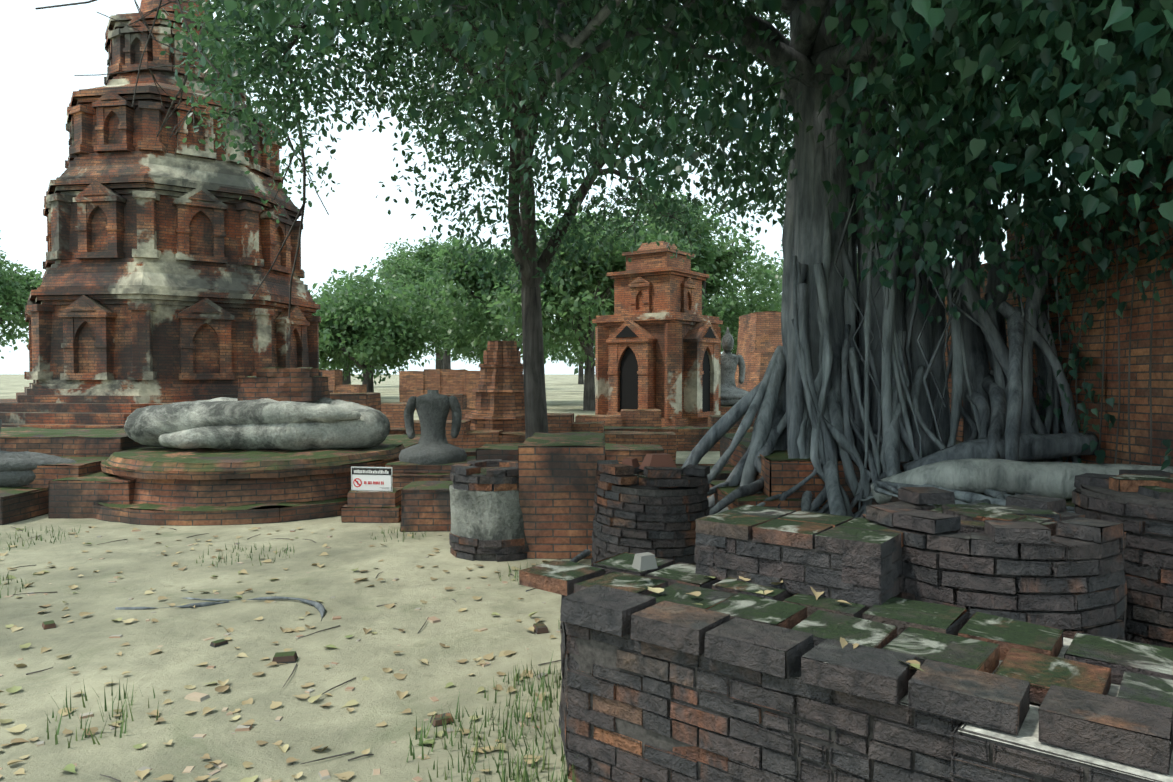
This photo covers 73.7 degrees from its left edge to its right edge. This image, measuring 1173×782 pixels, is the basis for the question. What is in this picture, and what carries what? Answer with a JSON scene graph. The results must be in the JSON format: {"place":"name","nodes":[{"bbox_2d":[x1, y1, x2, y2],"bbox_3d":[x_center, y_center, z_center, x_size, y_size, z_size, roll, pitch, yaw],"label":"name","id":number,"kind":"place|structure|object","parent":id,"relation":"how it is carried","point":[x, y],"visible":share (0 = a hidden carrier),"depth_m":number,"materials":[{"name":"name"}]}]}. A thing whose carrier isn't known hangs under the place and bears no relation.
{"place":"outdoors","nodes":[
{"label":"outdoors","id":0,"kind":"place"},
{"bbox_2d":[0,374,719,781],"bbox_3d":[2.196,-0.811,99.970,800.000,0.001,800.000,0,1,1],"label":"ground","id":1,"kind":"structure","parent":0,"point":[90,646],"depth_m":4.61,"materials":[{"name":"beige sand"}]},
{"bbox_2d":[0,230,41,358],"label":"tree leaves","id":2,"kind":"object","parent":1,"relation":"on","point":[11,281],"depth_m":45.03,"materials":[{"name":"green plant"}]},
{"bbox_2d":[0,0,332,427],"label":"stupa tower","id":3,"kind":"structure","parent":1,"relation":"on","point":[162,251],"depth_m":17.74,"materials":[{"name":"brick"}]},
{"bbox_2d":[0,527,559,781],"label":"ground brick shards","id":4,"kind":"object","parent":1,"relation":"on","point":[292,656],"visible":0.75,"depth_m":4.00,"materials":[{"name":"brown brick"}]},
{"bbox_2d":[0,525,576,781],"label":"grass tufts","id":5,"kind":"object","parent":1,"relation":"on","point":[551,700],"visible":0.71,"depth_m":3.52,"materials":[{"name":"green plant"}]},
{"bbox_2d":[309,276,423,384],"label":"tree leaves","id":6,"kind":"object","parent":1,"relation":"on","point":[317,297],"depth_m":46.55,"materials":[{"name":"green plant"}]},
{"bbox_2d":[312,265,449,392],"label":"tree leaves","id":7,"kind":"object","parent":1,"relation":"on","point":[391,336],"depth_m":38.72,"materials":[{"name":"green plant"}]},
{"bbox_2d":[0,311,782,558],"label":"brick ruins","id":8,"kind":"object","parent":1,"relation":"on","point":[112,474],"visible":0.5,"depth_m":8.77,"materials":[{"name":"brown brick"}]},
{"bbox_2d":[0,451,75,486],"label":"statue fragment","id":9,"kind":"object","parent":8,"relation":"on","point":[16,468],"visible":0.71,"depth_m":8.97,"materials":[{"name":"stone"}]},
{"bbox_2d":[124,367,389,450],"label":"statue legs","id":10,"kind":"object","parent":8,"relation":"on","point":[224,423],"depth_m":9.75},
{"bbox_2d":[351,467,392,491],"bbox_3d":[-2.354,1.127,8.583,0.470,0.590,0.033,0,1,7],"label":"sign","id":11,"kind":"object","parent":8,"relation":"on","point":[373,479],"visible":1,"depth_m":8.57,"materials":[{"name":"white"}]},
{"bbox_2d":[399,390,466,464],"bbox_3d":[-1.924,0.439,9.795,0.839,0.908,0.654,0,1,1],"label":"headless statue","id":12,"kind":"object","parent":8,"relation":"on","point":[433,446],"visible":1,"depth_m":9.74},
{"bbox_2d":[465,340,524,434],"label":"ruined chedi","id":13,"kind":"structure","parent":8,"relation":"on","point":[499,402],"depth_m":14.88,"materials":[{"name":"red brick"}]},
{"bbox_2d":[366,233,477,368],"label":"tree leaves","id":14,"kind":"object","parent":1,"relation":"on","point":[408,268],"depth_m":58.04,"materials":[{"name":"green plant"}]},
{"bbox_2d":[374,234,495,368],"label":"tree leaves","id":15,"kind":"object","parent":1,"relation":"on","point":[438,260],"depth_m":72.00,"materials":[{"name":"green plant"}]},
{"bbox_2d":[0,526,924,781],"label":"fallen leaves","id":16,"kind":"object","parent":1,"relation":"on","point":[913,664],"depth_m":3.97,"materials":[{"name":"brown plant"}]},
{"bbox_2d":[450,323,520,370],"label":"tree leaves","id":17,"kind":"object","parent":1,"relation":"on","point":[478,352],"depth_m":92.37,"materials":[{"name":"green plant"}]},
{"bbox_2d":[449,459,528,561],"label":"column bricks","id":18,"kind":"object","parent":1,"relation":"on","point":[486,475],"visible":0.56,"depth_m":6.78,"materials":[{"name":"brick"}]},
{"bbox_2d":[449,484,527,547],"bbox_3d":[-0.818,1.093,7.133,0.852,0.492,0.843,0,1,1],"label":"plaster coating","id":19,"kind":"object","parent":18,"relation":"attached to","point":[489,515],"visible":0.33,"depth_m":6.77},
{"bbox_2d":[405,236,595,367],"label":"tree leaves","id":20,"kind":"object","parent":1,"relation":"on","point":[463,342],"depth_m":38.48,"materials":[{"name":"green plant"}]},
{"bbox_2d":[547,342,594,383],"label":"tree leaves","id":21,"kind":"object","parent":1,"relation":"on","point":[574,357],"depth_m":102.66,"materials":[{"name":"green plant"}]},
{"bbox_2d":[485,204,704,410],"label":"tree leaves","id":22,"kind":"object","parent":1,"relation":"on","point":[555,304],"depth_m":30.54,"materials":[{"name":"green plant"}]},
{"bbox_2d":[35,0,1158,439],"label":"yard tree","id":23,"kind":"object","parent":1,"relation":"on","point":[247,46],"depth_m":11.26,"materials":[{"name":"green plant"}]},
{"bbox_2d":[115,0,1172,620],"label":"banyan trunks and roots","id":24,"kind":"object","parent":1,"relation":"on","point":[857,372],"visible":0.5,"depth_m":7.39,"materials":[{"name":"grey plant"}]},
{"bbox_2d":[220,0,1172,323],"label":"foliage","id":25,"kind":"object","parent":24,"relation":"attached to","point":[1102,92],"depth_m":5.92,"materials":[{"name":"green plant"}]},
{"bbox_2d":[591,460,709,565],"bbox_3d":[0.510,1.028,6.249,0.927,0.920,0.929,2,1,1],"label":"column stump","id":26,"kind":"object","parent":1,"relation":"on","point":[657,512],"visible":0.83,"depth_m":5.88,"materials":[{"name":"brick"}]},
{"bbox_2d":[595,175,783,351],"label":"tree leaves","id":27,"kind":"object","parent":1,"relation":"on","point":[721,269],"depth_m":36.05,"materials":[{"name":"green plant"}]},
{"bbox_2d":[709,295,753,354],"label":"tree leaves","id":28,"kind":"object","parent":1,"relation":"on","point":[734,351],"depth_m":83.68,"materials":[{"name":"green plant"}]},
{"bbox_2d":[721,406,756,417],"bbox_3d":[3.851,0.756,21.524,2.397,0.700,2.092,0,1,1],"label":"statue pedestal","id":29,"kind":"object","parent":1,"relation":"on","point":[724,409],"depth_m":20.60,"materials":[{"name":"brown brick"}]},
{"bbox_2d":[721,394,744,405],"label":"statue legs","id":30,"kind":"object","parent":29,"relation":"on","point":[730,399],"visible":0.42,"depth_m":21.12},
{"bbox_2d":[721,350,748,394],"bbox_3d":[3.923,-0.439,21.766,1.262,1.380,1.006,0,1,1],"label":"statue torso","id":31,"kind":"object","parent":30,"relation":"on","point":[730,362],"visible":0.58,"depth_m":21.68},
{"bbox_2d":[722,327,733,350],"bbox_3d":[3.922,-1.450,21.718,0.332,0.650,0.349,0,1,1],"label":"statue head","id":32,"kind":"object","parent":31,"relation":"on","point":[727,341],"visible":1,"depth_m":21.60},
{"bbox_2d":[714,244,857,344],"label":"tree leaves","id":33,"kind":"object","parent":1,"relation":"on","point":[742,294],"depth_m":43.64,"materials":[{"name":"green plant"}]},
{"bbox_2d":[519,552,1172,781],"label":"brick wall","id":34,"kind":"structure","parent":1,"relation":"on","point":[730,679],"depth_m":2.61,"materials":[{"name":"brick"}]},
{"bbox_2d":[622,453,676,570],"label":"loose rocks","id":35,"kind":"object","parent":34,"relation":"on","point":[644,561],"visible":0.79,"depth_m":6.13,"materials":[{"name":"grey stone"}]},
{"bbox_2d":[694,505,909,607],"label":"brick block","id":36,"kind":"structure","parent":34,"relation":"on","point":[857,560],"depth_m":3.29,"materials":[{"name":"brick"}]},
{"bbox_2d":[707,155,1172,513],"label":"ruin wall","id":37,"kind":"structure","parent":1,"relation":"on","point":[785,476],"depth_m":6.62,"materials":[{"name":"brick"}]},
{"bbox_2d":[861,487,1126,639],"bbox_3d":[1.784,1.029,3.522,1.066,1.054,1.063,0,1,1],"label":"column stump","id":38,"kind":"object","parent":1,"relation":"on","point":[1043,560],"visible":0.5,"depth_m":3.08,"materials":[{"name":"brick"}]},
{"bbox_2d":[1072,469,1172,647],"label":"column stump","id":39,"kind":"object","parent":1,"relation":"on","point":[1138,504],"visible":0.33,"depth_m":3.52,"materials":[{"name":"brick"}]},
{"bbox_2d":[0,0,1143,373],"label":"sky","id":40,"kind":"structure","parent":0,"point":[42,51],"materials":[{"name":"white"}]},
{"bbox_2d":[592,241,722,426],"bbox_3d":[1.876,-1.353,20.419,3.010,4.970,3.010,1,2,36],"label":"shrine","id":41,"kind":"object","parent":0,"point":[657,339],"depth_m":19.45,"materials":[{"name":"red brick"}]},
{"bbox_2d":[979,145,1172,470],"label":"creeper wall","id":42,"kind":"structure","parent":0,"point":[1161,223],"depth_m":6.51,"materials":[{"name":"green plant"}]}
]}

